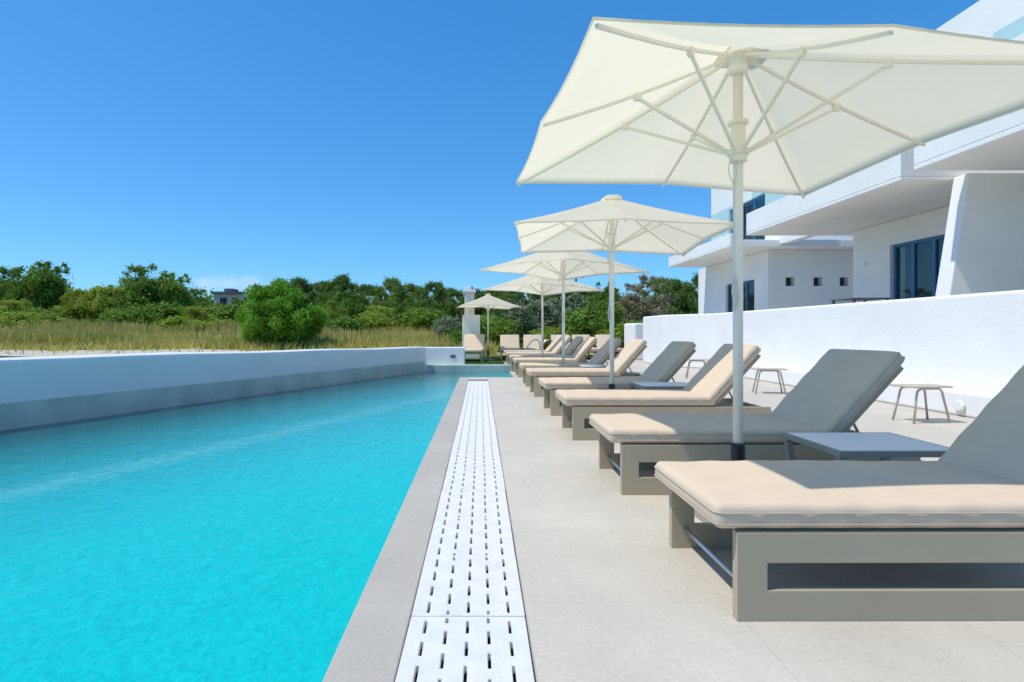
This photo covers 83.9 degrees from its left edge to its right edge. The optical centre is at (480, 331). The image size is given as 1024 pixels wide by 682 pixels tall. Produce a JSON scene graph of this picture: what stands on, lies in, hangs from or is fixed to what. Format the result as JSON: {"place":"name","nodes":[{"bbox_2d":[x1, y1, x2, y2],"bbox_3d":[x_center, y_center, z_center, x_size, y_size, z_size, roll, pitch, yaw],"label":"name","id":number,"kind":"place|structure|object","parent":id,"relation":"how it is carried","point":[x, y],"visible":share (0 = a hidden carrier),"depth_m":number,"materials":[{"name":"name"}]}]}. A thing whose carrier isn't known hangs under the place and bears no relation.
{"place":"outdoors","nodes":[
{"label":"outdoors","id":0,"kind":"place"},
{"bbox_2d":[0,349,276,356],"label":"dirt path","id":1,"kind":"structure","parent":0,"point":[37,353],"depth_m":26.39,"materials":[{"name":"soil"}]},
{"bbox_2d":[210,289,247,305],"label":"distant house","id":2,"kind":"structure","parent":0,"point":[225,296],"depth_m":76.00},
{"bbox_2d":[0,372,512,681],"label":"water","id":3,"kind":"structure","parent":0,"point":[241,539],"depth_m":3.23,"materials":[{"name":"liquid"}]},
{"bbox_2d":[0,317,522,356],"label":"meadow grass","id":4,"kind":"structure","parent":0,"point":[95,336],"depth_m":33.64,"materials":[{"name":"plant"}]},
{"bbox_2d":[0,347,616,359],"bbox_3d":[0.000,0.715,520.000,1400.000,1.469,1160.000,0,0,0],"label":"ground","id":5,"kind":"structure","parent":0,"point":[498,353],"depth_m":26.99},
{"bbox_2d":[0,298,33,313],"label":"bush","id":6,"kind":"object","parent":5,"relation":"on","point":[11,305],"visible":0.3,"depth_m":59.88,"materials":[{"name":"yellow plant"}]},
{"bbox_2d":[0,265,37,307],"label":"broadleaf tree","id":7,"kind":"object","parent":5,"relation":"on","point":[16,271],"visible":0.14,"depth_m":66.28,"materials":[{"name":"green plant"}]},
{"bbox_2d":[0,310,55,327],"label":"shrub","id":8,"kind":"object","parent":5,"relation":"on","point":[8,320],"visible":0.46,"depth_m":49.78,"materials":[{"name":"green plant"}]},
{"bbox_2d":[0,305,71,317],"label":"shrub","id":9,"kind":"object","parent":5,"relation":"on","point":[37,311],"visible":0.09,"depth_m":55.28,"materials":[{"name":"green plant"}]},
{"bbox_2d":[3,259,79,317],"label":"broadleaf tree","id":10,"kind":"object","parent":5,"relation":"on","point":[45,284],"visible":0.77,"depth_m":64.44,"materials":[{"name":"green plant"}]},
{"bbox_2d":[14,311,73,324],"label":"shrub","id":11,"kind":"object","parent":5,"relation":"on","point":[47,318],"visible":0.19,"depth_m":50.74,"materials":[{"name":"green plant"}]},
{"bbox_2d":[47,287,97,321],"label":"broadleaf tree","id":12,"kind":"object","parent":5,"relation":"on","point":[68,310],"visible":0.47,"depth_m":60.56,"materials":[{"name":"green plant"}]},
{"bbox_2d":[71,282,135,323],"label":"broadleaf tree","id":13,"kind":"object","parent":5,"relation":"on","point":[98,299],"visible":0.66,"depth_m":59.97,"materials":[{"name":"green plant"}]},
{"bbox_2d":[92,305,156,325],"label":"shrub","id":14,"kind":"object","parent":5,"relation":"on","point":[118,315],"visible":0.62,"depth_m":54.92,"materials":[{"name":"green plant"}]},
{"bbox_2d":[103,262,166,307],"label":"broadleaf tree","id":15,"kind":"object","parent":5,"relation":"on","point":[136,288],"visible":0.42,"depth_m":64.56,"materials":[{"name":"green plant"}]},
{"bbox_2d":[123,298,186,325],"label":"shrub","id":16,"kind":"object","parent":5,"relation":"on","point":[162,311],"visible":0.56,"depth_m":59.05,"materials":[{"name":"green plant"}]},
{"bbox_2d":[8,321,331,337],"bbox_3d":[-23.812,0.145,38.897,28.418,1.692,0.150,0,0,7],"label":"wire fence","id":17,"kind":"object","parent":5,"relation":"on","point":[69,326],"visible":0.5,"depth_m":39.33,"materials":[{"name":"grey metal"}]},
{"bbox_2d":[145,271,200,309],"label":"broadleaf tree","id":18,"kind":"object","parent":5,"relation":"on","point":[171,289],"visible":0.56,"depth_m":65.59,"materials":[{"name":"green plant"}]},
{"bbox_2d":[151,315,204,329],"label":"shrub","id":19,"kind":"object","parent":5,"relation":"on","point":[170,321],"visible":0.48,"depth_m":48.98,"materials":[{"name":"green plant"}]},
{"bbox_2d":[179,306,212,322],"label":"bush","id":20,"kind":"object","parent":5,"relation":"on","point":[195,313],"visible":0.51,"depth_m":57.10,"materials":[{"name":"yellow plant"}]},
{"bbox_2d":[188,286,210,307],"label":"broadleaf tree","id":21,"kind":"object","parent":5,"relation":"on","point":[199,299],"visible":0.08,"depth_m":71.97,"materials":[{"name":"green plant"}]},
{"bbox_2d":[0,347,425,430],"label":"pool wall","id":22,"kind":"structure","parent":5,"relation":"on","point":[37,391],"depth_m":8.30,"materials":[{"name":"white paint"}]},
{"bbox_2d":[192,317,238,332],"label":"shrub","id":23,"kind":"object","parent":5,"relation":"on","point":[209,323],"visible":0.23,"depth_m":45.72,"materials":[{"name":"green plant"}]},
{"bbox_2d":[203,299,246,323],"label":"shrub","id":24,"kind":"object","parent":5,"relation":"on","point":[227,310],"visible":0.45,"depth_m":56.17,"materials":[{"name":"green plant"}]},
{"bbox_2d":[231,276,330,344],"bbox_3d":[-11.131,-0.872,31.855,5.305,4.581,4.631,0,0,0],"label":"round bush","id":25,"kind":"object","parent":5,"relation":"on","point":[277,310],"visible":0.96,"depth_m":30.95,"materials":[{"name":"green plant"}]},
{"bbox_2d":[289,276,316,305],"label":"pine tree","id":26,"kind":"object","parent":5,"relation":"on","point":[303,285],"visible":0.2,"depth_m":69.48,"materials":[{"name":"green plant"}]},
{"bbox_2d":[303,279,332,304],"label":"tree","id":27,"kind":"object","parent":5,"relation":"on","point":[320,285],"visible":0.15,"depth_m":71.00,"materials":[{"name":"green plant"}]},
{"bbox_2d":[309,273,360,308],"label":"tree","id":28,"kind":"object","parent":5,"relation":"on","point":[339,280],"visible":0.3,"depth_m":67.31,"materials":[{"name":"green plant"}]},
{"bbox_2d":[317,299,353,320],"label":"broadleaf tree","id":29,"kind":"object","parent":5,"relation":"on","point":[335,312],"visible":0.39,"depth_m":55.39,"materials":[{"name":"green plant"}]},
{"bbox_2d":[320,313,368,333],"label":"shrub","id":30,"kind":"object","parent":5,"relation":"on","point":[348,322],"visible":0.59,"depth_m":43.36,"materials":[{"name":"green plant"}]},
{"bbox_2d":[328,285,375,318],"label":"broadleaf tree","id":31,"kind":"object","parent":5,"relation":"on","point":[359,303],"visible":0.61,"depth_m":59.15,"materials":[{"name":"green plant"}]},
{"bbox_2d":[358,283,390,309],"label":"pine tree","id":32,"kind":"object","parent":5,"relation":"on","point":[368,289],"visible":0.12,"depth_m":72.71,"materials":[{"name":"green plant"}]},
{"bbox_2d":[353,312,402,330],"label":"shrub","id":33,"kind":"object","parent":5,"relation":"on","point":[377,321],"visible":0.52,"depth_m":48.68,"materials":[{"name":"green plant"}]},
{"bbox_2d":[362,305,399,327],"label":"bush","id":34,"kind":"object","parent":5,"relation":"on","point":[380,309],"visible":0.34,"depth_m":53.32,"materials":[{"name":"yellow plant"}]},
{"bbox_2d":[370,276,417,312],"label":"pine tree","id":35,"kind":"object","parent":5,"relation":"on","point":[395,287],"visible":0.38,"depth_m":70.94,"materials":[{"name":"green plant"}]},
{"bbox_2d":[322,377,468,681],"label":"pool coping","id":36,"kind":"object","parent":5,"relation":"on","point":[371,645],"visible":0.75,"depth_m":2.50,"materials":[{"name":"tile"}]},
{"bbox_2d":[388,297,420,326],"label":"broadleaf tree","id":37,"kind":"object","parent":5,"relation":"on","point":[399,307],"visible":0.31,"depth_m":55.13,"materials":[{"name":"green plant"}]},
{"bbox_2d":[401,283,427,303],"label":"pine tree","id":38,"kind":"object","parent":5,"relation":"on","point":[411,288],"visible":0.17,"depth_m":74.69,"materials":[{"name":"green plant"}]},
{"bbox_2d":[395,304,457,331],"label":"shrub","id":39,"kind":"object","parent":5,"relation":"on","point":[418,318],"visible":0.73,"depth_m":48.72,"materials":[{"name":"green plant"}]},
{"bbox_2d":[413,280,460,319],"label":"pine tree","id":40,"kind":"object","parent":5,"relation":"on","point":[439,293],"visible":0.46,"depth_m":70.87,"materials":[{"name":"green plant"}]},
{"bbox_2d":[429,315,461,337],"bbox_3d":[-2.246,-0.103,40.087,2.860,2.192,2.708,0,0,-13],"label":"olive tree","id":41,"kind":"object","parent":5,"relation":"on","point":[443,325],"visible":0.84,"depth_m":39.40,"materials":[{"name":"green plant"}]},
{"bbox_2d":[441,287,464,317],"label":"pine tree","id":42,"kind":"object","parent":5,"relation":"on","point":[453,292],"visible":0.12,"depth_m":74.60,"materials":[{"name":"green plant"}]},
{"bbox_2d":[447,325,486,345],"bbox_3d":[-0.643,0.446,29.002,2.207,1.817,1.906,0,0,14],"label":"shrub","id":43,"kind":"object","parent":5,"relation":"on","point":[456,334],"visible":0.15,"depth_m":28.93,"materials":[{"name":"green plant"}]},
{"bbox_2d":[426,364,511,371],"bbox_3d":[-0.320,1.185,15.857,2.360,0.510,0.315,0,0,0],"label":"pool ledge","id":44,"kind":"object","parent":5,"relation":"on","point":[468,367],"visible":0.45,"depth_m":15.70,"materials":[{"name":"grey stone"}]},
{"bbox_2d":[452,288,493,322],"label":"pine tree","id":45,"kind":"object","parent":5,"relation":"on","point":[478,294],"visible":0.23,"depth_m":69.74,"materials":[{"name":"green plant"}]},
{"bbox_2d":[458,313,523,351],"bbox_3d":[0.743,0.146,30.080,3.240,2.574,3.752,0,0,-26],"label":"shrub","id":46,"kind":"object","parent":5,"relation":"on","point":[498,327],"visible":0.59,"depth_m":29.15,"materials":[{"name":"green plant"}]},
{"bbox_2d":[476,290,506,316],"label":"pine tree","id":47,"kind":"object","parent":5,"relation":"on","point":[496,293],"visible":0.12,"depth_m":71.05,"materials":[{"name":"green plant"}]},
{"bbox_2d":[489,291,533,317],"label":"pine tree","id":48,"kind":"object","parent":5,"relation":"on","point":[508,295],"visible":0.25,"depth_m":65.31,"materials":[{"name":"green plant"}]},
{"bbox_2d":[489,299,543,340],"bbox_3d":[1.735,-0.242,30.984,3.726,3.114,3.527,0,0,45],"label":"olive tree","id":49,"kind":"object","parent":5,"relation":"on","point":[526,322],"visible":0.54,"depth_m":30.23,"materials":[{"name":"green plant"}]},
{"bbox_2d":[515,297,570,331],"bbox_3d":[3.165,-0.408,34.147,4.366,3.345,4.133,0,0,-34],"label":"olive tree","id":50,"kind":"object","parent":5,"relation":"on","point":[549,315],"visible":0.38,"depth_m":33.09,"materials":[{"name":"green plant"}]},
{"bbox_2d":[528,326,571,352],"bbox_3d":[3.420,0.504,27.936,2.778,1.675,2.688,0,0,32],"label":"shrub","id":51,"kind":"object","parent":5,"relation":"on","point":[547,334],"visible":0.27,"depth_m":27.58,"materials":[{"name":"green plant"}]},
{"bbox_2d":[544,292,589,333],"bbox_3d":[5.466,-0.615,35.891,4.180,3.691,4.416,0,0,9],"label":"olive tree","id":52,"kind":"object","parent":5,"relation":"on","point":[571,299],"visible":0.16,"depth_m":35.69,"materials":[{"name":"green plant"}]},
{"bbox_2d":[552,303,631,347],"bbox_3d":[5.703,-0.042,30.892,3.812,3.029,4.415,0,0,-16],"label":"shrub","id":53,"kind":"object","parent":5,"relation":"on","point":[575,323],"visible":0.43,"depth_m":29.93,"materials":[{"name":"green plant"}]},
{"bbox_2d":[580,295,628,345],"bbox_3d":[6.393,-0.323,30.248,2.533,3.290,3.008,0,0,-40],"label":"broadleaf tree","id":54,"kind":"object","parent":5,"relation":"on","point":[601,314],"visible":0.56,"depth_m":29.61,"materials":[{"name":"green plant"}]},
{"bbox_2d":[584,281,625,310],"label":"broadleaf tree","id":55,"kind":"object","parent":5,"relation":"on","point":[601,295],"visible":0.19,"depth_m":59.19,"materials":[{"name":"green plant"}]},
{"bbox_2d":[594,321,639,353],"bbox_3d":[7.080,0.398,27.637,3.397,1.954,3.511,0,0,4],"label":"shrub","id":56,"kind":"object","parent":5,"relation":"on","point":[619,331],"visible":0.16,"depth_m":27.30,"materials":[{"name":"green plant"}]},
{"bbox_2d":[624,323,642,359],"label":"garden wall","id":57,"kind":"structure","parent":5,"relation":"on","point":[633,330],"depth_m":22.02,"materials":[{"name":"white paint"}]},
{"bbox_2d":[615,273,675,323],"bbox_3d":[10.873,-1.370,38.035,4.129,4.981,4.312,0,0,41],"label":"tree","id":58,"kind":"object","parent":5,"relation":"on","point":[652,306],"visible":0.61,"depth_m":37.44,"materials":[{"name":"grey plant"}]},
{"bbox_2d":[635,276,682,308],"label":"pine tree","id":59,"kind":"object","parent":5,"relation":"on","point":[651,282],"visible":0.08,"depth_m":51.00,"materials":[{"name":"green plant"}]},
{"bbox_2d":[654,277,697,314],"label":"pine tree","id":60,"kind":"object","parent":5,"relation":"on","point":[679,292],"visible":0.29,"depth_m":40.97,"materials":[{"name":"green plant"}]},
{"bbox_2d":[678,272,697,313],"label":"pine tree","id":61,"kind":"object","parent":5,"relation":"on","point":[694,280],"visible":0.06,"depth_m":43.48,"materials":[{"name":"green plant"}]},
{"bbox_2d":[669,0,1023,313],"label":"hotel building","id":62,"kind":"structure","parent":5,"relation":"on","point":[943,216],"depth_m":11.99,"materials":[{"name":"paint"}]},
{"bbox_2d":[728,280,753,311],"bbox_3d":[9.218,-0.820,19.800,0.276,1.800,2.200,0,0,0],"label":"window","id":63,"kind":"structure","parent":62,"relation":"in","point":[748,286],"depth_m":19.62,"materials":[{"name":"blue"}]},
{"bbox_2d":[731,194,764,239],"bbox_3d":[9.218,-3.525,19.300,0.276,1.750,2.600,0,0,0],"label":"window","id":64,"kind":"structure","parent":62,"relation":"in","point":[748,207],"depth_m":19.48,"materials":[{"name":"blue"}]},
{"bbox_2d":[893,235,944,299],"bbox_3d":[9.718,-0.960,12.325,0.276,2.080,1.750,0,0,0],"label":"window","id":65,"kind":"structure","parent":62,"relation":"in","point":[923,256],"depth_m":12.59,"materials":[{"name":"blue"}]},
{"bbox_2d":[465,355,504,363],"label":"lawn","id":66,"kind":"structure","parent":0,"point":[486,361],"depth_m":20.15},
{"bbox_2d":[425,347,464,364],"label":"garden wall","id":67,"kind":"structure","parent":66,"relation":"on","point":[445,355],"depth_m":16.02,"materials":[{"name":"white paint"}]},
{"bbox_2d":[462,287,479,358],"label":"gate pillar","id":68,"kind":"structure","parent":66,"relation":"on","point":[470,322],"depth_m":22.00,"materials":[{"name":"white paint"}]},
{"bbox_2d":[463,334,484,360],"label":"sun lounger","id":69,"kind":"object","parent":66,"relation":"on","point":[473,344],"visible":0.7,"depth_m":21.10,"materials":[{"name":"beige fabric"}]},
{"bbox_2d":[457,294,521,359],"bbox_3d":[0.280,-0.169,21.200,2.077,2.477,2.077,0,0,-10],"label":"parasol","id":70,"kind":"object","parent":66,"relation":"on","point":[487,301],"visible":0.98,"depth_m":21.00,"materials":[{"name":"beige fabric"}]},
{"bbox_2d":[0,0,979,305],"label":"sky","id":71,"kind":"structure","parent":0,"point":[223,144],"materials":[{"name":"blue"}]},
{"bbox_2d":[469,355,1023,681],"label":"pool deck","id":72,"kind":"structure","parent":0,"point":[615,586],"depth_m":2.44,"materials":[{"name":"concrete"}]},
{"bbox_2d":[395,617,534,681],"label":"drain grate","id":73,"kind":"object","parent":72,"relation":"in","point":[425,666],"visible":1,"depth_m":1.96,"materials":[{"name":"plastic"}]},
{"bbox_2d":[415,516,515,681],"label":"drain channel","id":74,"kind":"object","parent":72,"relation":"in","point":[489,662],"depth_m":2.20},
{"bbox_2d":[412,556,524,616],"bbox_3d":[-0.048,1.113,2.491,0.440,0.031,0.579,0,0,0],"label":"drain grate","id":75,"kind":"object","parent":72,"relation":"in","point":[437,604],"visible":0.94,"depth_m":2.44,"materials":[{"name":"plastic"}]},
{"bbox_2d":[426,518,514,555],"bbox_3d":[-0.048,1.115,3.073,0.440,0.030,0.579,0,0,0],"label":"drain grate","id":76,"kind":"object","parent":72,"relation":"in","point":[480,529],"visible":0.9,"depth_m":3.04,"materials":[{"name":"plastic"}]},
{"bbox_2d":[435,490,508,517],"bbox_3d":[-0.049,1.116,3.655,0.440,0.031,0.579,0,0,0],"label":"drain grate","id":77,"kind":"object","parent":72,"relation":"in","point":[473,503],"visible":0.87,"depth_m":3.62,"materials":[{"name":"plastic"}]},
{"bbox_2d":[442,470,504,489],"bbox_3d":[-0.047,1.114,4.237,0.440,0.030,0.579,0,0,0],"label":"drain grate","id":78,"kind":"object","parent":72,"relation":"in","point":[474,480],"visible":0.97,"depth_m":4.19,"materials":[{"name":"plastic"}]},
{"bbox_2d":[447,454,501,469],"bbox_3d":[-0.047,1.114,4.819,0.440,0.030,0.579,0,0,0],"label":"drain grate","id":79,"kind":"object","parent":72,"relation":"in","point":[474,461],"visible":0.9,"depth_m":4.79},
{"bbox_2d":[451,441,499,453],"bbox_3d":[-0.049,1.115,5.401,0.440,0.030,0.579,0,0,0],"label":"drain grate","id":80,"kind":"object","parent":72,"relation":"in","point":[475,447],"visible":0.84,"depth_m":5.39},
{"bbox_2d":[454,431,497,440],"bbox_3d":[-0.048,1.115,5.983,0.440,0.031,0.579,0,0,0],"label":"drain grate","id":81,"kind":"object","parent":72,"relation":"in","point":[475,435],"visible":0.82,"depth_m":5.95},
{"bbox_2d":[457,423,495,430],"bbox_3d":[-0.046,1.115,6.565,0.440,0.031,0.579,0,0,0],"label":"drain grate","id":82,"kind":"object","parent":72,"relation":"in","point":[476,427],"visible":0.84,"depth_m":6.53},
{"bbox_2d":[458,415,494,422],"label":"drain grate","id":83,"kind":"object","parent":72,"relation":"in","point":[476,418],"visible":0.84,"depth_m":7.10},
{"bbox_2d":[460,409,492,414],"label":"drain grate","id":84,"kind":"object","parent":72,"relation":"in","point":[476,411],"visible":0.76,"depth_m":7.77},
{"bbox_2d":[461,404,492,409],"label":"drain grate","id":85,"kind":"object","parent":72,"relation":"in","point":[476,406],"visible":0.78,"depth_m":8.32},
{"bbox_2d":[464,395,490,399],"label":"drain grate","id":86,"kind":"object","parent":72,"relation":"in","point":[477,397],"visible":0.84,"depth_m":9.45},
{"bbox_2d":[500,335,521,358],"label":"sun lounger","id":87,"kind":"object","parent":72,"relation":"on","point":[509,342],"visible":0.84,"depth_m":22.92,"materials":[{"name":"beige fabric"}]},
{"bbox_2d":[504,335,561,363],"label":"sun lounger","id":88,"kind":"object","parent":72,"relation":"on","point":[553,344],"visible":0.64,"depth_m":19.24,"materials":[{"name":"beige fabric"}]},
{"bbox_2d":[523,335,543,349],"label":"sun lounger","id":89,"kind":"object","parent":72,"relation":"on","point":[533,345],"visible":0.53,"depth_m":23.25,"materials":[{"name":"beige fabric"}]},
{"bbox_2d":[506,336,571,364],"bbox_3d":[1.848,0.617,17.900,2.085,0.965,0.775,0,0,0],"label":"sun lounger","id":90,"kind":"object","parent":72,"relation":"on","point":[557,350],"visible":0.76,"depth_m":17.53,"materials":[{"name":"beige fabric"}]},
{"bbox_2d":[482,275,604,356],"bbox_3d":[1.640,-0.279,15.100,2.313,2.759,2.313,0,0,-35],"label":"parasol","id":91,"kind":"object","parent":72,"relation":"on","point":[534,285],"visible":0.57,"depth_m":15.09,"materials":[{"name":"beige fabric"}]},
{"bbox_2d":[509,336,586,371],"bbox_3d":[1.848,0.617,15.800,2.085,0.965,0.775,0,0,0],"label":"sun lounger","id":92,"kind":"object","parent":72,"relation":"on","point":[573,345],"visible":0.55,"depth_m":15.45,"materials":[{"name":"beige fabric"}]},
{"bbox_2d":[512,337,596,376],"bbox_3d":[1.848,0.617,14.000,2.085,0.965,0.775,0,0,0],"label":"sun lounger","id":93,"kind":"object","parent":72,"relation":"on","point":[583,350],"visible":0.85,"depth_m":13.63,"materials":[{"name":"beige fabric"}]},
{"bbox_2d":[479,252,649,362],"bbox_3d":[1.690,-0.364,11.600,2.454,2.928,2.454,0,0,-40],"label":"parasol","id":94,"kind":"object","parent":72,"relation":"on","point":[560,266],"visible":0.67,"depth_m":11.76,"materials":[{"name":"beige fabric"}]},
{"bbox_2d":[519,338,625,386],"bbox_3d":[1.858,0.617,11.700,2.085,0.965,0.775,0,0,0],"label":"sun lounger","id":95,"kind":"object","parent":72,"relation":"on","point":[601,356],"visible":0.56,"depth_m":11.35,"materials":[{"name":"beige fabric"}]},
{"bbox_2d":[525,339,646,396],"bbox_3d":[1.858,0.617,9.950,2.085,0.965,0.775,0,0,0],"label":"sun lounger","id":96,"kind":"object","parent":72,"relation":"on","point":[629,353],"visible":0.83,"depth_m":9.59,"materials":[{"name":"beige fabric"}]},
{"bbox_2d":[594,335,622,357],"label":"sun lounger","id":97,"kind":"object","parent":72,"relation":"on","point":[601,340],"visible":0.25,"depth_m":23.78,"materials":[{"name":"beige fabric"}]},
{"bbox_2d":[538,341,695,415],"bbox_3d":[1.868,0.617,7.800,2.085,0.965,0.775,0,0,0],"label":"sun lounger","id":98,"kind":"object","parent":72,"relation":"on","point":[670,361],"visible":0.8,"depth_m":7.47,"materials":[{"name":"beige fabric"}]},
{"bbox_2d":[514,195,732,388],"bbox_3d":[1.650,-0.307,7.150,2.360,2.815,2.360,0,0,6],"label":"parasol","id":99,"kind":"object","parent":72,"relation":"on","point":[611,224],"visible":0.91,"depth_m":7.18,"materials":[{"name":"beige fabric"}]},
{"bbox_2d":[630,382,687,388],"bbox_3d":[2.250,0.873,6.980,0.680,0.454,0.580,0,0,0],"label":"side table","id":100,"kind":"object","parent":72,"relation":"on","point":[661,385],"visible":0.36,"depth_m":6.92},
{"bbox_2d":[555,344,770,439],"bbox_3d":[1.888,0.617,6.120,2.085,0.965,0.775,0,0,0],"label":"sun lounger","id":101,"kind":"object","parent":72,"relation":"on","point":[708,387],"visible":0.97,"depth_m":5.75,"materials":[{"name":"beige fabric"}]},
{"bbox_2d":[589,349,920,494],"bbox_3d":[1.908,0.617,4.200,2.085,0.965,0.775,0,0,0],"label":"sun lounger","id":102,"kind":"object","parent":72,"relation":"on","point":[837,390],"visible":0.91,"depth_m":3.85,"materials":[{"name":"beige fabric"}]},
{"bbox_2d":[750,368,787,394],"bbox_3d":[5.120,0.879,10.100,0.560,0.447,0.360,0,0,17],"label":"stool","id":103,"kind":"object","parent":72,"relation":"on","point":[769,369],"visible":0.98,"depth_m":10.02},
{"bbox_2d":[516,17,1023,522],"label":"parasol","id":104,"kind":"object","parent":72,"relation":"on","point":[802,111],"visible":0.87,"depth_m":3.34,"materials":[{"name":"white fabric"}]},
{"bbox_2d":[643,290,1023,411],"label":"garden wall","id":105,"kind":"structure","parent":72,"relation":"on","point":[973,341],"depth_m":9.15,"materials":[{"name":"white paint"}]},
{"bbox_2d":[654,365,1023,620],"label":"sun lounger","id":106,"kind":"object","parent":72,"relation":"on","point":[961,500],"visible":1,"depth_m":2.17,"materials":[{"name":"fabric"}]},
{"bbox_2d":[783,432,948,460],"bbox_3d":[2.280,0.873,3.360,0.680,0.454,0.580,0,0,0],"label":"side table","id":107,"kind":"object","parent":72,"relation":"on","point":[885,446],"visible":0.44,"depth_m":3.28,"materials":[{"name":"metal"}]},
{"bbox_2d":[890,384,952,423],"bbox_3d":[5.380,0.879,6.950,0.560,0.447,0.360,0,0,-7],"label":"stool","id":108,"kind":"object","parent":72,"relation":"on","point":[924,387],"visible":0.99,"depth_m":6.84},
{"bbox_2d":[829,298,891,303],"bbox_3d":[8.000,-0.295,12.000,0.800,0.790,0.800,0,0,0],"label":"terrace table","id":109,"kind":"object","parent":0,"point":[854,300],"visible":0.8,"depth_m":11.95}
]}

